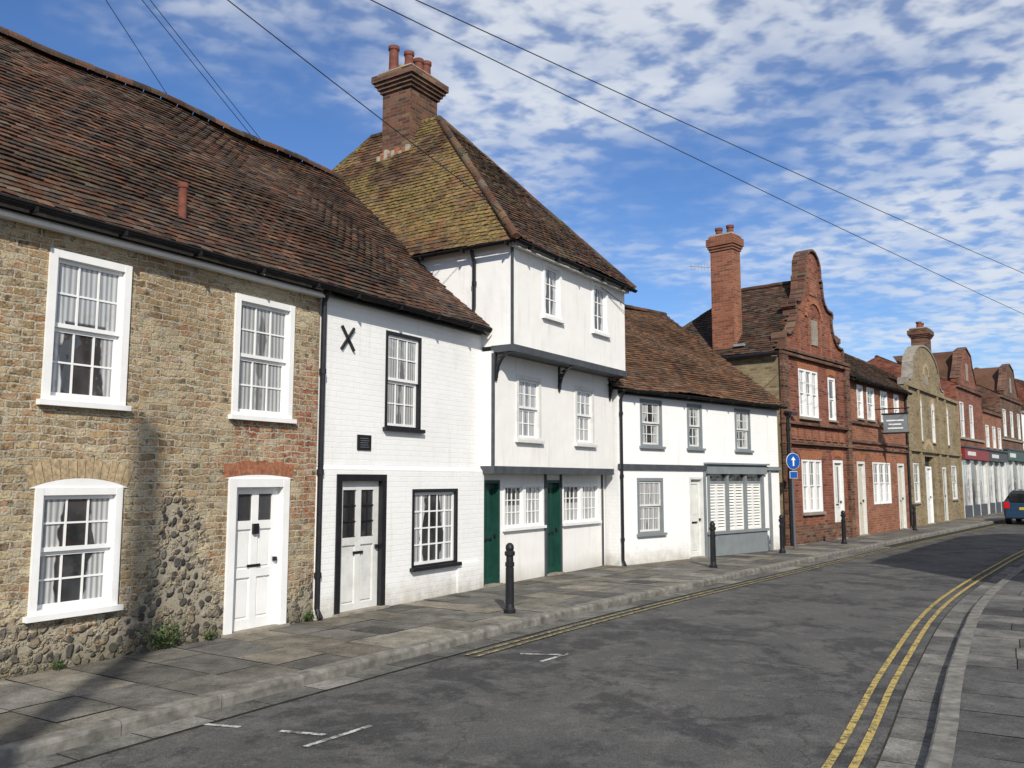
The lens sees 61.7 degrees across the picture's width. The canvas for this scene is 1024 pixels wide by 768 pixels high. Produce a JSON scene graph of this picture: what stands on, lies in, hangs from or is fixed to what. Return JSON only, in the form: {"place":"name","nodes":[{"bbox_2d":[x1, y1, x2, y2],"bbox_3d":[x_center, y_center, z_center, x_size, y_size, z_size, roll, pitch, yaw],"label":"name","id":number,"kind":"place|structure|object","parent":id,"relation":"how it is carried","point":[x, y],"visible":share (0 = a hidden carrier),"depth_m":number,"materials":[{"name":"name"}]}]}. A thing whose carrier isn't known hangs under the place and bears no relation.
{"place":"outdoors","nodes":[
{"label":"outdoors","id":0,"kind":"place"},
{"bbox_2d":[106,0,166,93],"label":"overhead wire","id":1,"kind":"object","parent":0,"point":[135,45],"visible":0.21,"depth_m":17.09,"materials":[{"name":"rubber"}]},
{"bbox_2d":[142,0,249,133],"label":"overhead wire","id":2,"kind":"object","parent":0,"point":[194,65],"visible":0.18,"depth_m":17.42,"materials":[{"name":"rubber"}]},
{"bbox_2d":[150,0,260,138],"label":"overhead wire","id":3,"kind":"object","parent":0,"point":[203,67],"visible":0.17,"depth_m":17.48,"materials":[{"name":"rubber"}]},
{"bbox_2d":[0,512,1004,744],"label":"pavement","id":4,"kind":"structure","parent":0,"point":[38,704],"depth_m":9.20,"materials":[{"name":"grey concrete"}]},
{"bbox_2d":[49,655,65,669],"bbox_3d":[-4.200,2.595,7.963,0.118,0.145,0.159,0,-6,0],"label":"weed plant","id":5,"kind":"object","parent":4,"relation":"on","point":[57,664],"visible":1,"depth_m":7.96,"materials":[{"name":"green plant"}]},
{"bbox_2d":[139,615,186,648],"bbox_3d":[-3.616,2.557,8.870,0.207,0.347,0.565,-3,-7,24],"label":"weed plant","id":6,"kind":"object","parent":4,"relation":"on","point":[163,638],"visible":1,"depth_m":8.91,"materials":[{"name":"green plant"}]},
{"bbox_2d":[203,629,218,639],"bbox_3d":[-3.319,2.751,9.438,0.134,0.136,0.185,-2,-7,15],"label":"weed plant","id":7,"kind":"object","parent":4,"relation":"on","point":[208,636],"visible":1,"depth_m":9.42,"materials":[{"name":"green plant"}]},
{"bbox_2d":[0,26,490,679],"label":"brick cottage","id":8,"kind":"structure","parent":4,"relation":"on","point":[170,266],"depth_m":9.44,"materials":[{"name":"brown brick"}]},
{"bbox_2d":[22,247,296,622],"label":"windows","id":9,"kind":"structure","parent":8,"relation":"in","point":[75,560],"depth_m":8.49,"materials":[{"name":"white paint"}]},
{"bbox_2d":[221,478,289,637],"bbox_3d":[-3.029,2.015,10.118,0.220,1.790,0.960,-4,-7,31],"label":"front door","id":10,"kind":"structure","parent":8,"relation":"in","point":[257,531],"depth_m":10.16,"materials":[{"name":"white paint"}]},
{"bbox_2d":[303,610,316,622],"bbox_3d":[-2.522,2.888,10.695,0.108,0.159,0.238,-5,-8,36],"label":"weed plant","id":11,"kind":"object","parent":4,"relation":"on","point":[308,616],"visible":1,"depth_m":10.68,"materials":[{"name":"green plant"}]},
{"bbox_2d":[350,625,404,634],"bbox_3d":[-1.582,2.896,10.077,0.500,0.031,0.400,-4,-8,32],"label":"manhole cover","id":12,"kind":"object","parent":4,"relation":"on","point":[380,630],"visible":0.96,"depth_m":10.04,"materials":[{"name":"metal"}]},
{"bbox_2d":[313,287,492,619],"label":"whitewashed cottage","id":13,"kind":"structure","parent":4,"relation":"on","point":[403,503],"depth_m":12.40,"materials":[{"name":"brick"}]},
{"bbox_2d":[332,474,388,617],"bbox_3d":[-2.065,2.151,11.598,0.220,1.850,1.040,-4,-7,31],"label":"front door","id":14,"kind":"structure","parent":13,"relation":"in","point":[361,499],"depth_m":11.65,"materials":[{"name":"white paint"}]},
{"bbox_2d":[382,330,461,571],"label":"windows","id":15,"kind":"structure","parent":13,"relation":"in","point":[434,511],"depth_m":12.86,"materials":[{"name":"black paint"}]},
{"bbox_2d":[252,243,624,583],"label":"walls","id":16,"kind":"structure","parent":4,"relation":"on","point":[574,337],"depth_m":15.33,"materials":[{"name":"white paint"}]},
{"bbox_2d":[227,0,626,306],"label":"overhead wire","id":17,"kind":"object","parent":16,"relation":"attached to","point":[379,117],"visible":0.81,"depth_m":12.46,"materials":[{"name":"rubber"}]},
{"bbox_2d":[332,115,636,291],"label":"roof","id":18,"kind":"structure","parent":16,"relation":"on","point":[415,200],"depth_m":16.67,"materials":[{"name":"tile"}]},
{"bbox_2d":[377,144,410,160],"bbox_3d":[-2.513,-4.857,18.302,0.890,0.326,0.120,-4,-8,33],"label":"flashing","id":19,"kind":"object","parent":18,"relation":"attached to","point":[387,153],"visible":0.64,"depth_m":18.25,"materials":[{"name":"white"}]},
{"bbox_2d":[371,45,448,152],"bbox_3d":[-2.237,-6.150,18.867,1.140,2.530,1.280,-4,-8,33],"label":"chimney","id":20,"kind":"object","parent":18,"relation":"on","point":[413,92],"visible":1,"depth_m":18.49,"materials":[{"name":"red brick"}]},
{"bbox_2d":[483,480,563,587],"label":"doors","id":21,"kind":"structure","parent":16,"relation":"attached to","point":[491,533],"depth_m":14.60,"materials":[{"name":"green paint"}]},
{"bbox_2d":[411,239,637,312],"bbox_3d":[0.325,-1.543,16.542,2.455,1.186,4.675,-4,-8,33],"label":"guttering","id":22,"kind":"object","parent":16,"relation":"attached to","point":[557,259],"visible":0.93,"depth_m":14.96,"materials":[{"name":"paint"}]},
{"bbox_2d":[502,261,611,531],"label":"windows","id":23,"kind":"structure","parent":16,"relation":"attached to","point":[523,506],"depth_m":15.61,"materials":[{"name":"white paint"}]},
{"bbox_2d":[504,543,515,613],"bbox_3d":[-0.030,2.582,11.444,0.160,0.920,0.160,0,-6,0],"label":"bollard","id":24,"kind":"object","parent":4,"relation":"on","point":[509,608],"visible":1,"depth_m":11.40,"materials":[{"name":"black metal"}]},
{"bbox_2d":[480,247,626,575],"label":"timber beams","id":25,"kind":"structure","parent":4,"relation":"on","point":[512,349],"depth_m":15.43,"materials":[{"name":"black paint"}]},
{"bbox_2d":[624,580,656,583],"bbox_3d":[2.220,3.429,14.831,0.500,0.031,0.400,-4,-8,35],"label":"manhole cover","id":26,"kind":"object","parent":4,"relation":"on","point":[640,581],"visible":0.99,"depth_m":14.83,"materials":[{"name":"metal"}]},
{"bbox_2d":[604,389,779,565],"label":"walls","id":27,"kind":"structure","parent":4,"relation":"on","point":[718,427],"depth_m":19.05,"materials":[{"name":"white paint"}]},
{"bbox_2d":[607,304,785,405],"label":"roof","id":28,"kind":"structure","parent":27,"relation":"on","point":[664,353],"depth_m":21.61,"materials":[{"name":"tile"}]},
{"bbox_2d":[689,472,707,558],"bbox_3d":[4.206,2.989,19.603,0.630,1.970,0.220,6,-9,-43],"label":"front door","id":29,"kind":"structure","parent":27,"relation":"attached to","point":[698,519],"depth_m":19.66,"materials":[{"name":"white paint"}]},
{"bbox_2d":[618,464,781,549],"bbox_3d":[4.580,2.938,19.869,6.470,2.090,0.067,6,-9,-43],"label":"string course","id":30,"kind":"object","parent":27,"relation":"attached to","point":[666,467],"visible":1,"depth_m":19.58,"materials":[{"name":"blue paint"}]},
{"bbox_2d":[617,388,786,565],"bbox_3d":[4.675,2.161,19.913,6.550,3.676,0.262,6,-9,-43],"label":"guttering","id":31,"kind":"object","parent":27,"relation":"attached to","point":[645,393],"visible":0.99,"depth_m":18.56,"materials":[{"name":"paint"}]},
{"bbox_2d":[637,399,769,556],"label":"windows","id":32,"kind":"structure","parent":27,"relation":"attached to","point":[736,503],"depth_m":20.31,"materials":[{"name":"blue paint"}]},
{"bbox_2d":[709,521,716,567],"bbox_3d":[4.060,3.244,17.346,0.160,0.920,0.160,0,-6,0],"label":"bollard","id":33,"kind":"object","parent":4,"relation":"on","point":[712,536],"visible":1,"depth_m":17.31,"materials":[{"name":"black metal"}]},
{"bbox_2d":[778,515,785,552],"bbox_3d":[6.550,3.634,20.825,0.160,0.920,0.160,0,-6,0],"label":"bollard","id":34,"kind":"object","parent":4,"relation":"on","point":[781,532],"visible":1,"depth_m":20.78,"materials":[{"name":"black metal"}]},
{"bbox_2d":[725,346,856,545],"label":"walls","id":35,"kind":"structure","parent":4,"relation":"on","point":[776,376],"depth_m":24.55,"materials":[{"name":"red brick"}]},
{"bbox_2d":[683,281,790,355],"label":"roof","id":36,"kind":"structure","parent":35,"relation":"on","point":[763,318],"depth_m":25.45,"materials":[{"name":"tile"}]},
{"bbox_2d":[706,224,743,349],"bbox_3d":[6.296,-2.566,25.211,0.880,4.220,0.680,-6,-9,41],"label":"chimney","id":37,"kind":"object","parent":36,"relation":"on","point":[725,249],"visible":0.98,"depth_m":25.03,"materials":[{"name":"red brick"}]},
{"bbox_2d":[689,262,709,270],"bbox_3d":[5.559,-3.467,25.384,0.612,0.290,0.031,-1,-6,7],"label":"tv aerial","id":38,"kind":"object","parent":37,"relation":"attached to","point":[698,266],"visible":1,"depth_m":25.38,"materials":[{"name":"silver metal"}]},
{"bbox_2d":[733,343,744,346],"bbox_3d":[6.648,-1.090,24.686,0.300,0.070,0.590,-6,-9,41],"label":"flashing","id":39,"kind":"object","parent":36,"relation":"attached to","point":[738,345],"visible":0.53,"depth_m":24.46,"materials":[{"name":"grey metal"}]},
{"bbox_2d":[722,351,797,545],"bbox_3d":[5.526,1.895,24.773,5.237,5.303,0.781,-4,-8,34],"label":"guttering","id":40,"kind":"object","parent":35,"relation":"attached to","point":[751,355],"visible":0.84,"depth_m":23.23,"materials":[{"name":"black paint"}]},
{"bbox_2d":[771,249,843,361],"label":"dutch gable","id":41,"kind":"structure","parent":35,"relation":"on","point":[808,327],"depth_m":25.31,"materials":[{"name":"red brick"}]},
{"bbox_2d":[798,368,838,515],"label":"windows","id":42,"kind":"structure","parent":35,"relation":"attached to","point":[812,489],"depth_m":24.77,"materials":[{"name":"white paint"}]},
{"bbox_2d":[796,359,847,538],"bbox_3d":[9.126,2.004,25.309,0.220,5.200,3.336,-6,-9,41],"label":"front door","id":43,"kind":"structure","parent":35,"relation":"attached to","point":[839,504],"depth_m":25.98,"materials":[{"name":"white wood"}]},
{"bbox_2d":[786,451,799,548],"bbox_3d":[7.285,2.982,22.193,0.430,2.520,0.092,2,-7,-21],"label":"traffic sign","id":44,"kind":"object","parent":4,"relation":"on","point":[792,460],"visible":1,"depth_m":22.22,"materials":[{"name":"blue metal"}]},
{"bbox_2d":[840,510,846,543],"bbox_3d":[9.200,3.968,23.806,0.160,0.920,0.160,0,-6,0],"label":"bollard","id":45,"kind":"object","parent":4,"relation":"on","point":[843,524],"visible":1,"depth_m":23.77,"materials":[{"name":"black metal"}]},
{"bbox_2d":[844,354,912,535],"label":"brick pub","id":46,"kind":"structure","parent":4,"relation":"on","point":[882,483],"depth_m":29.26,"materials":[{"name":"red brick"}]},
{"bbox_2d":[856,384,898,504],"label":"windows","id":47,"kind":"structure","parent":46,"relation":"in","point":[881,471],"depth_m":29.15,"materials":[{"name":"white paint"}]},
{"bbox_2d":[855,454,908,535],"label":"doors","id":48,"kind":"structure","parent":46,"relation":"in","point":[861,480],"depth_m":27.89,"materials":[{"name":"white paint"}]},
{"bbox_2d":[875,407,909,433],"bbox_3d":[12.820,1.242,28.879,1.100,0.870,0.090,-5,-8,39],"label":"hanging sign","id":49,"kind":"object","parent":46,"relation":"attached to","point":[895,423],"visible":1,"depth_m":28.79,"materials":[{"name":"grey paint"}]},
{"bbox_2d":[835,335,964,527],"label":"curved gable brick hall","id":50,"kind":"structure","parent":4,"relation":"on","point":[935,456],"depth_m":35.55,"materials":[{"name":"brick"}]},
{"bbox_2d":[913,396,958,523],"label":"windows","id":51,"kind":"structure","parent":50,"relation":"in","point":[930,508],"depth_m":35.14,"materials":[{"name":"white paint"}]},
{"bbox_2d":[912,504,917,530],"bbox_3d":[14.100,4.671,30.067,0.160,0.920,0.160,0,-6,0],"label":"bollard","id":52,"kind":"object","parent":4,"relation":"on","point":[914,518],"visible":1,"depth_m":30.03,"materials":[{"name":"black metal"}]},
{"bbox_2d":[867,321,990,517],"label":"gabled brick shop","id":53,"kind":"structure","parent":4,"relation":"on","point":[957,377],"depth_m":42.33,"materials":[{"name":"brick"}]},
{"bbox_2d":[982,406,1008,513],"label":"brick shop","id":54,"kind":"structure","parent":4,"relation":"on","point":[995,466],"depth_m":47.10,"materials":[{"name":"brick"}]},
{"bbox_2d":[973,364,1023,497],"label":"stock brick shop","id":55,"kind":"structure","parent":4,"relation":"on","point":[996,387],"depth_m":51.83,"materials":[{"name":"brick"}]},
{"bbox_2d":[1015,378,1023,404],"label":"terraced shop","id":56,"kind":"structure","parent":4,"relation":"on","point":[1020,387],"depth_m":65.25,"materials":[{"name":"red brick"}]},
{"bbox_2d":[0,0,1023,379],"label":"sky","id":57,"kind":"structure","parent":0,"point":[912,111],"materials":[{"name":"blue"}]},
{"bbox_2d":[58,519,1023,767],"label":"road","id":58,"kind":"structure","parent":0,"point":[780,672],"depth_m":7.54,"materials":[{"name":"grey asphalt"}]},
{"bbox_2d":[202,653,570,746],"bbox_3d":[-0.660,2.715,7.614,1.229,0.001,4.124,-6,-9,45],"label":"road marking","id":59,"kind":"object","parent":58,"relation":"on","point":[342,734],"visible":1,"depth_m":6.35,"materials":[{"name":"white paint"}]},
{"bbox_2d":[0,518,1023,767],"bbox_3d":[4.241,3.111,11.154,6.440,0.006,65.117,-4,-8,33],"label":"kerb","id":60,"kind":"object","parent":58,"relation":"on","point":[908,740],"visible":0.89,"depth_m":7.65,"materials":[{"name":"stone"}]},
{"bbox_2d":[465,519,1023,767],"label":"double yellow lines","id":61,"kind":"object","parent":58,"relation":"on","point":[860,752],"visible":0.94,"depth_m":9.18,"materials":[{"name":"paint"}]},
{"bbox_2d":[1003,489,1023,523],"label":"parked car","id":62,"kind":"object","parent":58,"relation":"on","point":[1013,504],"visible":1,"depth_m":36.01,"materials":[{"name":"blue paint"}]},
{"bbox_2d":[371,0,1022,313],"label":"overhead wire","id":63,"kind":"object","parent":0,"point":[648,135],"visible":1,"depth_m":14.52,"materials":[{"name":"rubber"}]},
{"bbox_2d":[416,0,1022,272],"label":"overhead wire","id":64,"kind":"object","parent":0,"point":[679,120],"visible":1,"depth_m":14.23,"materials":[{"name":"rubber"}]},
{"bbox_2d":[952,570,1023,767],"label":"pavement","id":65,"kind":"structure","parent":0,"point":[990,733],"depth_m":7.22,"materials":[{"name":"grey concrete"}]},
{"bbox_2d":[974,367,1023,449],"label":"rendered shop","id":66,"kind":"structure","parent":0,"point":[1022,412],"depth_m":55.26,"materials":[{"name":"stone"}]},
{"label":"ground","id":67,"kind":"structure","parent":0,"visible":0},
{"bbox_2d":[923,564,1023,767],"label":"kerb","id":68,"kind":"structure","parent":67,"relation":"on","point":[941,751],"depth_m":7.06,"materials":[{"name":"stone"}]}
]}

